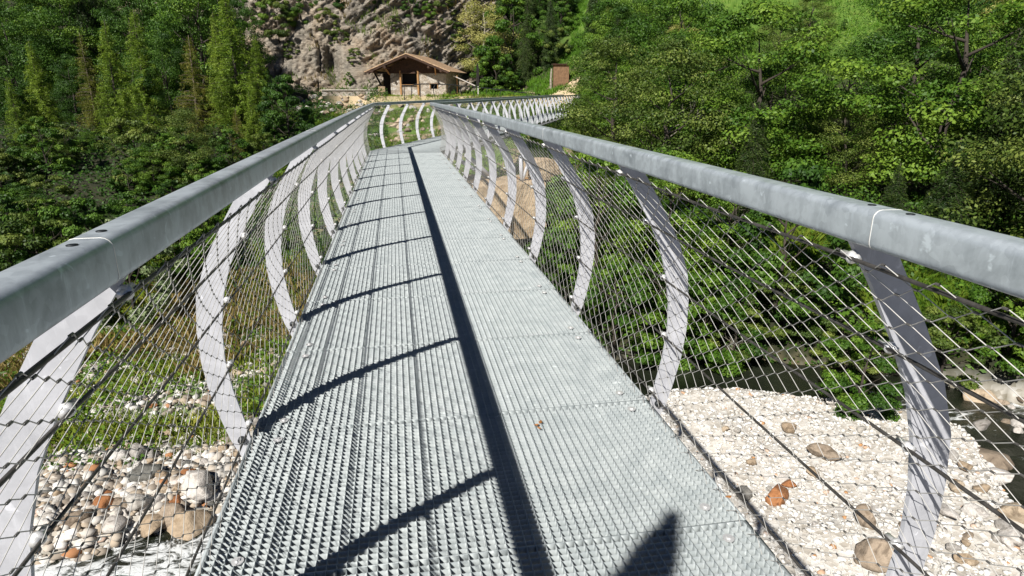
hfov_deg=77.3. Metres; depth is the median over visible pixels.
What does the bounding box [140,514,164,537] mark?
river stone
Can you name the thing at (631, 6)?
broadleaf tree
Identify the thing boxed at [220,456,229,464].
river stone
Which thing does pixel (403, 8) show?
bush
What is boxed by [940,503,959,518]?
river stone
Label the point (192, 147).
bush
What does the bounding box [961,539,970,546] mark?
river stone
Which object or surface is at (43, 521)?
river stone
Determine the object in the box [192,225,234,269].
bush
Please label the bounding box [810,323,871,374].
bush
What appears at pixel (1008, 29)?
broadleaf tree
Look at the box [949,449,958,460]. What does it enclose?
river stone
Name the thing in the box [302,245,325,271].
bush
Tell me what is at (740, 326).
bush
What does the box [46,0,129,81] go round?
broadleaf tree
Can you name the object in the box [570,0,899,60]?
meadow grass
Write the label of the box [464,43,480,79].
bush
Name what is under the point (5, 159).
bush
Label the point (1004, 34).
broadleaf tree
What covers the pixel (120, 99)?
larch tree
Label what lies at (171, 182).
bush
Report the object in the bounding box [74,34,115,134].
larch tree
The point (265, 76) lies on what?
broadleaf tree
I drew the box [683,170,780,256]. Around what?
bush
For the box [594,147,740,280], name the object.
broadleaf tree
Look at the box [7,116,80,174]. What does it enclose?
bush
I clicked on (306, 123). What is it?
bush
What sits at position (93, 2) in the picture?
spruce tree
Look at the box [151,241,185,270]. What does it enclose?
bush
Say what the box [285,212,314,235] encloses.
bush
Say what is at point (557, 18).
broadleaf tree
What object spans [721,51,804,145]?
broadleaf tree
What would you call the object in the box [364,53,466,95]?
stone hut
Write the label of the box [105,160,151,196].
bush
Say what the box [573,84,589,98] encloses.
broadleaf tree
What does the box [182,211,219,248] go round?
bush
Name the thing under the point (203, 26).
broadleaf tree
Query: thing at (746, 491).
river stone
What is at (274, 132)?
bush
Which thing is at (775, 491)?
river stone
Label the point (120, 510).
river stone
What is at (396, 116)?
slope grass
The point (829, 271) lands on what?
undergrowth
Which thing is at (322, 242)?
bush
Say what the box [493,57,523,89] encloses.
bush
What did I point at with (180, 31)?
broadleaf tree
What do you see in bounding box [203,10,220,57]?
spruce tree
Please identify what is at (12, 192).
bush
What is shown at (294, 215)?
bush
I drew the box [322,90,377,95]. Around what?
mortared stone wall
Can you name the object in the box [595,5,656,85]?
broadleaf tree
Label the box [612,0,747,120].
broadleaf tree
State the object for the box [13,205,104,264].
bush
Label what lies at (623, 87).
broadleaf tree
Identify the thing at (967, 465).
river stone
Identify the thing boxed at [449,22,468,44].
bush
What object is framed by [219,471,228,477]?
river stone
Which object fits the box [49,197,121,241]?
bush
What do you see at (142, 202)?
bush
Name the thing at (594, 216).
broadleaf tree
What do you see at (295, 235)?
bush
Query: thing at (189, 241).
bush
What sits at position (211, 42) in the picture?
larch tree
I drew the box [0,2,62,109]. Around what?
broadleaf tree
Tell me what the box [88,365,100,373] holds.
river stone
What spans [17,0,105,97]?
broadleaf tree
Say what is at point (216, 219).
bush
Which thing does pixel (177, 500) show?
river stone
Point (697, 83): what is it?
broadleaf tree
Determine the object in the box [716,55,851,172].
broadleaf tree
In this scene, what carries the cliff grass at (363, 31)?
on the cliff
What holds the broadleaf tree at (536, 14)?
on the ground at (1000, 390)
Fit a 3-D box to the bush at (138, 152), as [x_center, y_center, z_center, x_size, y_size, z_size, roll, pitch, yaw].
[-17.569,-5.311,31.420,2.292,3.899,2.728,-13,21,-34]
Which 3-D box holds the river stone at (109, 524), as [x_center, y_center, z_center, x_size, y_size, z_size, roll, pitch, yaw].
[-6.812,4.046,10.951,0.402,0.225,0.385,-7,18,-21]
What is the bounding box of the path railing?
[402,83,539,99]
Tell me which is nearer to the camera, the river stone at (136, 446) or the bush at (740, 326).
the river stone at (136, 446)
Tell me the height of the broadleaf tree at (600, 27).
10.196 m
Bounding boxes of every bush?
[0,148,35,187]
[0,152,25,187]
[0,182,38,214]
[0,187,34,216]
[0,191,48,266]
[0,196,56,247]
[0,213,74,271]
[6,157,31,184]
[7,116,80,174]
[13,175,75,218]
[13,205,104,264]
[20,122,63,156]
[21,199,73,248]
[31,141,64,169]
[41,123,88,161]
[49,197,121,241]
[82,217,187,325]
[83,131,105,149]
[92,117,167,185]
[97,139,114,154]
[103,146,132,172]
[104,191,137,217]
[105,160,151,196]
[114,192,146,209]
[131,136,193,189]
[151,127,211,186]
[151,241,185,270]
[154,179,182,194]
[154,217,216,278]
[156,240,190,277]
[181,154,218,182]
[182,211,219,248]
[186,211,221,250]
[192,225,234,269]
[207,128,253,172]
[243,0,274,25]
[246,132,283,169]
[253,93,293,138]
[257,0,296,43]
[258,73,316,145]
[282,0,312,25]
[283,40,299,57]
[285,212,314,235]
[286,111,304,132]
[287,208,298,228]
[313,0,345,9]
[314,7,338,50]
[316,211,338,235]
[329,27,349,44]
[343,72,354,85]
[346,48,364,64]
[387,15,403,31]
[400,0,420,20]
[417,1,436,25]
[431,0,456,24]
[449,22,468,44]
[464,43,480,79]
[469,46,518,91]
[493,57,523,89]
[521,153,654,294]
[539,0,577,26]
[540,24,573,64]
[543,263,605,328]
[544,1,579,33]
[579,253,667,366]
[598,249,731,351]
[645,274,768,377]
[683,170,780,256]
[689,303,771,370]
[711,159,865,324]
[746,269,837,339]
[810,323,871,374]
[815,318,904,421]
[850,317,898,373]
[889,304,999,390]
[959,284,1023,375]
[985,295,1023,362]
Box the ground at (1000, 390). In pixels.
[0,0,1023,575]
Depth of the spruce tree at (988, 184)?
21.70 m
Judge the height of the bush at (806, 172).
6.922 m
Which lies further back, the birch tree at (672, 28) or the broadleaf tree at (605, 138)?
the birch tree at (672, 28)
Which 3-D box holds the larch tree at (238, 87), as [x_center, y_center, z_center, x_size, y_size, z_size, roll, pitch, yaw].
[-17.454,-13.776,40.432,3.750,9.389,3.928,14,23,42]
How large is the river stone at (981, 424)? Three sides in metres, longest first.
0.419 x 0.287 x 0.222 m
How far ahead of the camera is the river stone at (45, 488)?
11.56 m
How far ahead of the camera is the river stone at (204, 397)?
15.10 m
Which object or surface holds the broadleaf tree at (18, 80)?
on the ground at (1000, 390)
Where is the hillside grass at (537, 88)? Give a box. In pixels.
[461,0,696,95]
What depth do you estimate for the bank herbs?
15.63 m
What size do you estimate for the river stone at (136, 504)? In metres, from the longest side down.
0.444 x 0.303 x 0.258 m
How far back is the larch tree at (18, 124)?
37.08 m
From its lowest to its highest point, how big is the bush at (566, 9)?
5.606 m
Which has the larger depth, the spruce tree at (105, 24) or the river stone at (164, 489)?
the spruce tree at (105, 24)
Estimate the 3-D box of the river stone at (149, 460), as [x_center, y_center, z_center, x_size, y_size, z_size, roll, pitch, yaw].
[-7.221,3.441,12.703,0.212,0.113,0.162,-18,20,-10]
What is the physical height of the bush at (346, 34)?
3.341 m
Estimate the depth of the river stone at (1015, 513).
10.77 m
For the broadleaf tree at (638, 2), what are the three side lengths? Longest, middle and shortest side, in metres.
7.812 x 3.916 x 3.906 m
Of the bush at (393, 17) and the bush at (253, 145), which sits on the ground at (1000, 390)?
the bush at (253, 145)
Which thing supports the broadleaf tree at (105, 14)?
on the ground at (1000, 390)
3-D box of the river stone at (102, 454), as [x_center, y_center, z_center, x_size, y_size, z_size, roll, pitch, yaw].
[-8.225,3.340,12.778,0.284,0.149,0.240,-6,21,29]
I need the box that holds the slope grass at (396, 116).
[199,93,649,226]
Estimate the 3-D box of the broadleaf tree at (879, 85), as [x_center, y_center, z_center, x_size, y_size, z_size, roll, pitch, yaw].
[16.027,-7.717,31.217,5.345,7.637,4.507,-8,19,-20]
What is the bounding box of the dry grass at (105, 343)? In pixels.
[0,258,316,390]
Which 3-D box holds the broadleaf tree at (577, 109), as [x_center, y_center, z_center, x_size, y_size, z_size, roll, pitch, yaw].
[4.889,-8.256,33.978,5.828,9.896,6.315,16,23,42]
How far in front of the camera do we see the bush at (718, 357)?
17.34 m
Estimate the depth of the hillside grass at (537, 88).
66.41 m
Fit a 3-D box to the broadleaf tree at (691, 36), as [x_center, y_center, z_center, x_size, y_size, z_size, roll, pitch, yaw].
[9.859,-9.480,34.810,5.856,10.355,7.247,2,16,1]
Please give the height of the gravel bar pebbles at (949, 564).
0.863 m
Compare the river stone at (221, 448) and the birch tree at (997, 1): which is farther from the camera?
the birch tree at (997, 1)
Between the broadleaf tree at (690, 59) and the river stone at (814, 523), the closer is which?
the river stone at (814, 523)
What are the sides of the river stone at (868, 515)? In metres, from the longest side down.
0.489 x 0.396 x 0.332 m
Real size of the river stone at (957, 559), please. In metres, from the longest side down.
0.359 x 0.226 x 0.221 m
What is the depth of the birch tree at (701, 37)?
43.43 m
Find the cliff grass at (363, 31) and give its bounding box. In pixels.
[261,0,504,93]
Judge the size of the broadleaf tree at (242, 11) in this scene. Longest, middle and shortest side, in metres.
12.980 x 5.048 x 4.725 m
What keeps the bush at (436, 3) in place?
on the cliff
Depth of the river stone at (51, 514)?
10.89 m
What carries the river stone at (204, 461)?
on the ground at (1000, 390)
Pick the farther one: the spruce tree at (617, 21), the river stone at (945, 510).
the spruce tree at (617, 21)
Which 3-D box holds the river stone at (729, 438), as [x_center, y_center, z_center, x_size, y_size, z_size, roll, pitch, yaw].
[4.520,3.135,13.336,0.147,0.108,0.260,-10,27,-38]
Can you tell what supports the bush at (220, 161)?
on the ground at (1000, 390)
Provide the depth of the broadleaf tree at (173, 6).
46.19 m
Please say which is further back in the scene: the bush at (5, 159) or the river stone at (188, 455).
the bush at (5, 159)
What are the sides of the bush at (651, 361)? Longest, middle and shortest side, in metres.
4.907 x 3.509 x 2.824 m
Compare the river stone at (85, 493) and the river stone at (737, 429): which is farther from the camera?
the river stone at (737, 429)
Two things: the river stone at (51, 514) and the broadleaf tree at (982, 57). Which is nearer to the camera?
the river stone at (51, 514)
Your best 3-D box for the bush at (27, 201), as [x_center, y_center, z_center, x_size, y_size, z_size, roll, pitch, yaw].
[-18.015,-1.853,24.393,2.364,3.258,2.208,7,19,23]
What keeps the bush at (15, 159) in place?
on the ground at (1000, 390)
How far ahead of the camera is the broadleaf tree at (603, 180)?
26.75 m
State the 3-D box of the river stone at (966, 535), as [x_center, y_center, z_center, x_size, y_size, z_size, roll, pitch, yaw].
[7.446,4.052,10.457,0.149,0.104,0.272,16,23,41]
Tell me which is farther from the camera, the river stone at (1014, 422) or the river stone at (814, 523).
the river stone at (1014, 422)
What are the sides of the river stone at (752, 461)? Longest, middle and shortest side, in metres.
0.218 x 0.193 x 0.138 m
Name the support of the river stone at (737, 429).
on the ground at (1000, 390)
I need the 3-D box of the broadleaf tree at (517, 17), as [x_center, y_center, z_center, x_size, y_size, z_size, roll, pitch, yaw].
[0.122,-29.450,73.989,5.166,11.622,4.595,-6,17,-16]
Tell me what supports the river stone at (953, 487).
on the ground at (1000, 390)
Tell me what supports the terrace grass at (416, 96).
on the ground at (1000, 390)
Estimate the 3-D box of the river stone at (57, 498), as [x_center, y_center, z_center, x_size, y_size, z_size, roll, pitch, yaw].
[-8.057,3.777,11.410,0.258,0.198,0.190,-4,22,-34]
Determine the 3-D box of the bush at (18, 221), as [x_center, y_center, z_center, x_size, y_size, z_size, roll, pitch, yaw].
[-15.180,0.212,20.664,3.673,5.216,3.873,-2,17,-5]
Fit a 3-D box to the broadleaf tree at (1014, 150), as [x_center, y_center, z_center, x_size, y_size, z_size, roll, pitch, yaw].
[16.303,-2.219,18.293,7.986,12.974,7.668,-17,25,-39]
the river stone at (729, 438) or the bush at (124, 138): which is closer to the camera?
the river stone at (729, 438)
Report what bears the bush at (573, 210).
on the ground at (1000, 390)
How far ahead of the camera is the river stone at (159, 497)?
11.42 m
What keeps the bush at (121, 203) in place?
on the ground at (1000, 390)
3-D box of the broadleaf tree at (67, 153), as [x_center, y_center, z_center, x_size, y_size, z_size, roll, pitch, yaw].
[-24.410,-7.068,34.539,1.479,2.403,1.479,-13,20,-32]
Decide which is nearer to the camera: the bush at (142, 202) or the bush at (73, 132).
the bush at (142, 202)
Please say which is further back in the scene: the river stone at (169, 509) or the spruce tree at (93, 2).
the spruce tree at (93, 2)
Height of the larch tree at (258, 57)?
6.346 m
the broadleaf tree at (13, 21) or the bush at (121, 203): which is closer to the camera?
the bush at (121, 203)
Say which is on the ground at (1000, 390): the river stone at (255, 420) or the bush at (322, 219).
the bush at (322, 219)
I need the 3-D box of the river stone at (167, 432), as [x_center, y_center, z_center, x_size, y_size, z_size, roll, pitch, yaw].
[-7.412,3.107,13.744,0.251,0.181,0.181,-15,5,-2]
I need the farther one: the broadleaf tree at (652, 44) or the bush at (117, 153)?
the broadleaf tree at (652, 44)
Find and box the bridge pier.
[466,157,561,247]
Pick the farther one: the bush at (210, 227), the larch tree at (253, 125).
the larch tree at (253, 125)
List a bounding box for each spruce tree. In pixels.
[67,0,110,107]
[86,0,126,83]
[88,0,119,103]
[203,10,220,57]
[515,0,536,33]
[515,0,537,82]
[519,48,528,84]
[539,0,561,71]
[571,0,606,96]
[613,13,622,34]
[716,99,774,222]
[878,163,911,210]
[906,138,981,278]
[934,16,1023,231]
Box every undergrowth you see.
[0,83,387,290]
[442,0,1023,350]
[460,164,1023,380]
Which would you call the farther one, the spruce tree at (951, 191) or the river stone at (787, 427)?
the spruce tree at (951, 191)
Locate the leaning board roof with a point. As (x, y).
(456, 77)
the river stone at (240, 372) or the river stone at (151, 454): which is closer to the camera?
the river stone at (151, 454)
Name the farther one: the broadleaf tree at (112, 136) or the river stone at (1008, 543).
the broadleaf tree at (112, 136)
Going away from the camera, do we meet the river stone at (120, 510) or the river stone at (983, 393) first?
the river stone at (120, 510)
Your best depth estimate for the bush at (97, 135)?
38.62 m
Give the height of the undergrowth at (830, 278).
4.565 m
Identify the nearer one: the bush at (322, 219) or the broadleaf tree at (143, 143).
the bush at (322, 219)
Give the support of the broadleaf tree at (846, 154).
on the ground at (1000, 390)
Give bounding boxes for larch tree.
[3,76,40,153]
[22,41,71,146]
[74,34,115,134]
[91,21,146,136]
[121,9,173,130]
[173,35,223,145]
[204,12,234,127]
[209,0,265,139]
[227,111,251,165]
[242,92,268,158]
[246,34,272,116]
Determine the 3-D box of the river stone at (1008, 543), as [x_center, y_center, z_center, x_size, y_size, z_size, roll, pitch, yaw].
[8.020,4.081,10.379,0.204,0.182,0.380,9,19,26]
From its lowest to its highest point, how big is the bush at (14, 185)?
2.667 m
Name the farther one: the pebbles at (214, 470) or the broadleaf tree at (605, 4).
the broadleaf tree at (605, 4)
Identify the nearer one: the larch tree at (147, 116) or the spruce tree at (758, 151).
the spruce tree at (758, 151)
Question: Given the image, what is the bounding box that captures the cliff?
[118,0,506,93]
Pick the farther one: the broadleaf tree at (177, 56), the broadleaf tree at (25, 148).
the broadleaf tree at (177, 56)
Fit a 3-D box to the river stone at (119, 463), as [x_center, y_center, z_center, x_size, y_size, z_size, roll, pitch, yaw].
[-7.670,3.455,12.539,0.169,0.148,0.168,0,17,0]
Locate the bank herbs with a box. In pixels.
[0,249,303,470]
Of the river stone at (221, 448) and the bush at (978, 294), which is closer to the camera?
the river stone at (221, 448)
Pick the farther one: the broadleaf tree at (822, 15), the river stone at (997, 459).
the broadleaf tree at (822, 15)
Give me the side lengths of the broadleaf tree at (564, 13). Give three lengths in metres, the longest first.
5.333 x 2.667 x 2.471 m
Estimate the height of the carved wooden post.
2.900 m
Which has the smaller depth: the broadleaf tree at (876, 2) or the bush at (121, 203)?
the bush at (121, 203)
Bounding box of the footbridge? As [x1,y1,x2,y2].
[0,94,1023,575]
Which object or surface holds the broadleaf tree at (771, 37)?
on the ground at (1000, 390)
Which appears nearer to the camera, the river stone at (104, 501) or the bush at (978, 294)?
the river stone at (104, 501)
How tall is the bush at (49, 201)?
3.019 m
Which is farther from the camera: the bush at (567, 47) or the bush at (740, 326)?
the bush at (567, 47)
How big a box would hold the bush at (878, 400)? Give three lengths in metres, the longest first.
3.404 x 2.460 x 2.034 m
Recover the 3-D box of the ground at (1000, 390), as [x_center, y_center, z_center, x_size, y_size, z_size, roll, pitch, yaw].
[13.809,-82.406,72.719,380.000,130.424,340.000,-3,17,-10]
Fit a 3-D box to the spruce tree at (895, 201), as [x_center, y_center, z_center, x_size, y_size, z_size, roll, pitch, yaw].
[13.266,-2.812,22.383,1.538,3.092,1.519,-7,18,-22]
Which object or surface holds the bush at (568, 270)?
on the ground at (1000, 390)
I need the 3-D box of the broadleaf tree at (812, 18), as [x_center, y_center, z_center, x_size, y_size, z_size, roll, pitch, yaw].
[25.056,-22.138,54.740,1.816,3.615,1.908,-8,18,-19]
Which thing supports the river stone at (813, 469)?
on the ground at (1000, 390)
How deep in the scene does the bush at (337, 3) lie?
63.81 m
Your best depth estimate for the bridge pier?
20.29 m
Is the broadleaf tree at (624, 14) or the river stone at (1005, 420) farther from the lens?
the broadleaf tree at (624, 14)
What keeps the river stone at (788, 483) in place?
on the ground at (1000, 390)
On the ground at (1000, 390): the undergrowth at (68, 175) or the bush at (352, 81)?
the undergrowth at (68, 175)
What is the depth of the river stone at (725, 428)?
13.60 m
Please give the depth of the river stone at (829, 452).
12.68 m
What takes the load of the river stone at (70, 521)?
on the ground at (1000, 390)
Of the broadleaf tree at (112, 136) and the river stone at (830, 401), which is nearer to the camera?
the river stone at (830, 401)
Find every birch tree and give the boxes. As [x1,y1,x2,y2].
[452,0,520,78]
[665,22,689,48]
[675,26,724,85]
[974,0,1016,57]
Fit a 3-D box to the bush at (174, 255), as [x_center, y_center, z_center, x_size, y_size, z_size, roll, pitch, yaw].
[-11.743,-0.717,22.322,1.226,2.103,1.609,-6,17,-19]
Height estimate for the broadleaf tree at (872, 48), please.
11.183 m
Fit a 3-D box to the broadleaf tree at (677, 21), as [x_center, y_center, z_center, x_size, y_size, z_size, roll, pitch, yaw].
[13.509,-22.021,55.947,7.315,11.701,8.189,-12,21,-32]
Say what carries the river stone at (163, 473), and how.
on the ground at (1000, 390)
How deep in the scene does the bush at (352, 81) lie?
62.35 m
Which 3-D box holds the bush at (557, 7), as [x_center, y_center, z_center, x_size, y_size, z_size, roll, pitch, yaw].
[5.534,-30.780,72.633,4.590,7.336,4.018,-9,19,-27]
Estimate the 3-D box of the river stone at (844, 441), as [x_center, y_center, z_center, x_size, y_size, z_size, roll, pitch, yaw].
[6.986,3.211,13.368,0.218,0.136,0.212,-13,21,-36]
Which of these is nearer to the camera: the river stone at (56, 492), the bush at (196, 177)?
the river stone at (56, 492)
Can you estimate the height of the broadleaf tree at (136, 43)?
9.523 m
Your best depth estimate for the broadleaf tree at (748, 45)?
52.41 m
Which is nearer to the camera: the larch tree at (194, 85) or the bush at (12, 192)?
the bush at (12, 192)
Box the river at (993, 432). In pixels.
[34,357,1023,575]
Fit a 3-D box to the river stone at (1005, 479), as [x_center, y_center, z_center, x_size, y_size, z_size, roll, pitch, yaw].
[9.447,3.664,12.518,0.534,0.351,0.408,7,19,21]
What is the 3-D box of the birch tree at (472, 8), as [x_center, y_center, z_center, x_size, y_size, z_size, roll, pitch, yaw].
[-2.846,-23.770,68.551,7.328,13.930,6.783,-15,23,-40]
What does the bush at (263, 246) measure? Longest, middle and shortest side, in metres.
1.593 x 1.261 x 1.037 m
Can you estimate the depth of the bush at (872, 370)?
17.27 m
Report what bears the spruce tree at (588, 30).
on the ground at (1000, 390)
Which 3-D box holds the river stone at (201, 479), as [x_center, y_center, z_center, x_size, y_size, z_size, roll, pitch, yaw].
[-5.794,3.597,11.756,0.548,0.432,0.737,-13,30,-32]
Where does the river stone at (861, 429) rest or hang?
on the ground at (1000, 390)
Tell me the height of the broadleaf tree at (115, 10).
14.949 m
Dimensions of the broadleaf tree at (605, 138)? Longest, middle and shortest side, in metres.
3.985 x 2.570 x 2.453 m
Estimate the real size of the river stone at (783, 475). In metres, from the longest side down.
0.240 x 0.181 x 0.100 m
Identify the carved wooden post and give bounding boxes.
[476,64,478,93]
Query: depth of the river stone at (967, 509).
10.94 m
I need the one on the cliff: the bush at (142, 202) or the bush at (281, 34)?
the bush at (281, 34)
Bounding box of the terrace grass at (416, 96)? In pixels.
[370,93,569,106]
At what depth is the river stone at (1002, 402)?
15.73 m
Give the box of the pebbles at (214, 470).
[0,319,286,564]
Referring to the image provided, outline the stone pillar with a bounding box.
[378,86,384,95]
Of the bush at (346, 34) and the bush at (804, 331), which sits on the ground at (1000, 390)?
the bush at (804, 331)
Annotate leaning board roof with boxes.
[453,75,474,92]
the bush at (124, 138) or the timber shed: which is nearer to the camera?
the bush at (124, 138)
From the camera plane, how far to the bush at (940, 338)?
16.15 m
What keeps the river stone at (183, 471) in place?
on the ground at (1000, 390)
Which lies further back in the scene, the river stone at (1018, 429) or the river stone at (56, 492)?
the river stone at (1018, 429)
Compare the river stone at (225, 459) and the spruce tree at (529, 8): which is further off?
the spruce tree at (529, 8)
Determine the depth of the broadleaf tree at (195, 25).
51.66 m
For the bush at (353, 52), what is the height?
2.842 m
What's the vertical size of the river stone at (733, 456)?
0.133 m
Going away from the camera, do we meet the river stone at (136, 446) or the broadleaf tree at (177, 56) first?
the river stone at (136, 446)
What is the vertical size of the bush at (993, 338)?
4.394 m
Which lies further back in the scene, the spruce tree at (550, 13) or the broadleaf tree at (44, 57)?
the spruce tree at (550, 13)
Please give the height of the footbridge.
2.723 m
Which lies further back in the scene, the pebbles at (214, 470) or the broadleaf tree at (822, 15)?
the broadleaf tree at (822, 15)
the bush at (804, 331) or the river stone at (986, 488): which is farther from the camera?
the bush at (804, 331)
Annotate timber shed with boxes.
[550,64,568,88]
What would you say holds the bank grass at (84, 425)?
on the ground at (1000, 390)
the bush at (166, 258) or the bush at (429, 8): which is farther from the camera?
the bush at (429, 8)
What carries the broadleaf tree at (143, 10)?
on the ground at (1000, 390)
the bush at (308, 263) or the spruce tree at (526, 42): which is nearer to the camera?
the bush at (308, 263)
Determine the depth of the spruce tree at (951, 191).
19.37 m
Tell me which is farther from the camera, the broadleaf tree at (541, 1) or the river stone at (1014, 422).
the broadleaf tree at (541, 1)
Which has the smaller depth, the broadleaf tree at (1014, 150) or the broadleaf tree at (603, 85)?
the broadleaf tree at (1014, 150)
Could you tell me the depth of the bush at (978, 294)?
16.00 m
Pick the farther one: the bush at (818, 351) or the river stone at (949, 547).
the bush at (818, 351)
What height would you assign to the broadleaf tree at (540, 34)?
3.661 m
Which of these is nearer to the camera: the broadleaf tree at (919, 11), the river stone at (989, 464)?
the river stone at (989, 464)
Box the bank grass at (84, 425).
[0,241,327,459]
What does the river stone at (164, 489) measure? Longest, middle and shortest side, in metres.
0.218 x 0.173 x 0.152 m
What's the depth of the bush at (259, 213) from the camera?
26.73 m
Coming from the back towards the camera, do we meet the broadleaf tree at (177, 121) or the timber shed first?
the timber shed
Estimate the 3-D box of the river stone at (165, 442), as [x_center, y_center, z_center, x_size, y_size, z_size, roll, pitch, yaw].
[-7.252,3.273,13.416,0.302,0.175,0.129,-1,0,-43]
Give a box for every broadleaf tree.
[0,0,68,92]
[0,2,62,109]
[0,28,29,93]
[0,38,44,122]
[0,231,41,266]
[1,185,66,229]
[2,0,75,88]
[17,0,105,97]
[18,145,30,157]
[31,0,130,93]
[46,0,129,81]
[46,137,72,162]
[47,53,95,123]
[60,0,132,81]
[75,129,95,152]
[84,212,113,229]
[90,0,159,104]
[106,133,119,149]
[115,0,223,73]
[116,17,174,87]
[117,20,196,105]
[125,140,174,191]
[126,0,207,84]
[133,32,200,123]
[138,134,147,147]
[143,0,252,115]
[146,0,233,107]
[146,107,222,184]
[176,0,250,84]
[190,140,214,159]
[220,0,277,100]
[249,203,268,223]
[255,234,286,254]
[257,70,280,113]
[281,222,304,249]
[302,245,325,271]
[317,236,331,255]
[472,0,546,87]
[492,0,524,48]
[531,0,547,18]
[533,0,555,15]
[534,19,545,39]
[542,14,564,40]
[546,153,640,251]
[553,0,574,16]
[554,33,660,156]
[557,149,613,201]
[564,0,583,4]
[567,16,636,96]
[568,0,644,89]
[568,52,646,129]
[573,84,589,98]
[579,54,612,116]
[591,136,624,190]
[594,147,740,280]
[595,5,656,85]
[600,33,752,204]
[607,65,639,118]
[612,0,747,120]
[620,0,643,23]
[627,0,700,51]
[628,0,656,34]
[628,66,747,164]
[635,30,664,85]
[638,0,873,181]
[643,10,750,137]
[650,13,679,46]
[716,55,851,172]
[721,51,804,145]
[737,24,753,53]
[752,5,814,74]
[782,0,837,44]
[788,46,903,154]
[793,7,816,32]
[797,0,1023,193]
[808,94,896,190]
[830,0,1001,129]
[839,19,848,30]
[863,0,1000,56]
[897,32,1023,148]
[917,36,1023,238]
[919,0,1023,132]
[978,11,1022,71]
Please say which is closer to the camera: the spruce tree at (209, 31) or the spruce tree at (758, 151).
the spruce tree at (758, 151)
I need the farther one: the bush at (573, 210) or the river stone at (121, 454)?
the bush at (573, 210)
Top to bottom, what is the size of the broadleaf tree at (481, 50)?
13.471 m
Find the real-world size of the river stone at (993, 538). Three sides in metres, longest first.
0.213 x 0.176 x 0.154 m
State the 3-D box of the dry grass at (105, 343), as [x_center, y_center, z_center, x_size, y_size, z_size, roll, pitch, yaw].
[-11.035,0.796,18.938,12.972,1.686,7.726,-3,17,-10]
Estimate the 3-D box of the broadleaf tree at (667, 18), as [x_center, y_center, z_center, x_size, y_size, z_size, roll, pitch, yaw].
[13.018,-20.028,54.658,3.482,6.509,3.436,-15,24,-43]
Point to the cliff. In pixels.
(307, 63)
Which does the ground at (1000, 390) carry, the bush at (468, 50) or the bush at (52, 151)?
the bush at (52, 151)
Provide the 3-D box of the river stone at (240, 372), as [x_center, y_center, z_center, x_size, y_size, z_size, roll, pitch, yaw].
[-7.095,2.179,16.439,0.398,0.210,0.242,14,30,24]
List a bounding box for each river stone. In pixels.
[33,518,49,530]
[38,486,50,492]
[42,512,56,518]
[51,494,64,504]
[52,490,62,495]
[61,509,93,526]
[81,491,88,497]
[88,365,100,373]
[92,495,113,510]
[98,450,106,456]
[102,515,127,533]
[106,448,129,460]
[112,497,126,506]
[114,507,123,515]
[117,460,123,466]
[122,509,127,516]
[125,493,150,510]
[129,443,147,459]
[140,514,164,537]
[146,449,154,458]
[146,458,153,463]
[152,493,165,505]
[155,470,170,477]
[158,503,186,528]
[160,429,171,435]
[160,440,173,447]
[160,486,172,492]
[165,509,215,540]
[169,495,181,503]
[173,483,180,490]
[180,467,195,473]
[180,470,212,501]
[184,453,193,458]
[200,395,210,400]
[200,458,207,464]
[216,443,226,450]
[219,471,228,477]
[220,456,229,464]
[232,369,243,375]
[253,416,259,424]
[721,426,729,431]
[724,434,734,441]
[725,451,740,458]
[733,427,740,432]
[735,485,752,500]
[746,458,756,465]
[765,484,788,506]
[778,473,789,480]
[781,422,796,433]
[781,479,796,487]
[806,443,841,461]
[806,466,819,477]
[811,521,817,527]
[825,398,836,405]
[841,438,851,446]
[853,537,893,572]
[855,503,875,529]
[857,425,866,433]
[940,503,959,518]
[946,543,960,551]
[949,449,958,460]
[949,479,964,492]
[953,553,979,565]
[957,460,972,471]
[960,503,986,516]
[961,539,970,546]
[962,531,973,540]
[963,389,997,402]
[966,561,975,565]
[972,484,990,492]
[973,419,990,430]
[976,513,989,518]
[978,447,1014,470]
[983,467,1014,485]
[984,462,994,467]
[991,532,1000,542]
[994,519,1011,528]
[996,399,1009,404]
[997,502,1023,523]
[998,527,1023,546]
[1000,537,1014,548]
[1001,418,1010,423]
[1010,419,1023,427]
[1012,425,1023,433]
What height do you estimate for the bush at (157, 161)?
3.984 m
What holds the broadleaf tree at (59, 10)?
on the ground at (1000, 390)
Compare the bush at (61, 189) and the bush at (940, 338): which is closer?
the bush at (940, 338)
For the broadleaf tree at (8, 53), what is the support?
on the ground at (1000, 390)
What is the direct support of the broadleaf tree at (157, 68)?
on the ground at (1000, 390)
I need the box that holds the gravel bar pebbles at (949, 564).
[645,387,1023,575]
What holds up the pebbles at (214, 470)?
on the ground at (1000, 390)
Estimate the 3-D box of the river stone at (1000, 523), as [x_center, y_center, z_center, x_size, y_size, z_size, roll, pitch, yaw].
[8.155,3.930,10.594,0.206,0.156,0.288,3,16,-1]
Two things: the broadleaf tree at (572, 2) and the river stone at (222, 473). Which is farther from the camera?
the broadleaf tree at (572, 2)
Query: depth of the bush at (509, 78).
63.42 m
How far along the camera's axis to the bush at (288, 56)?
63.44 m

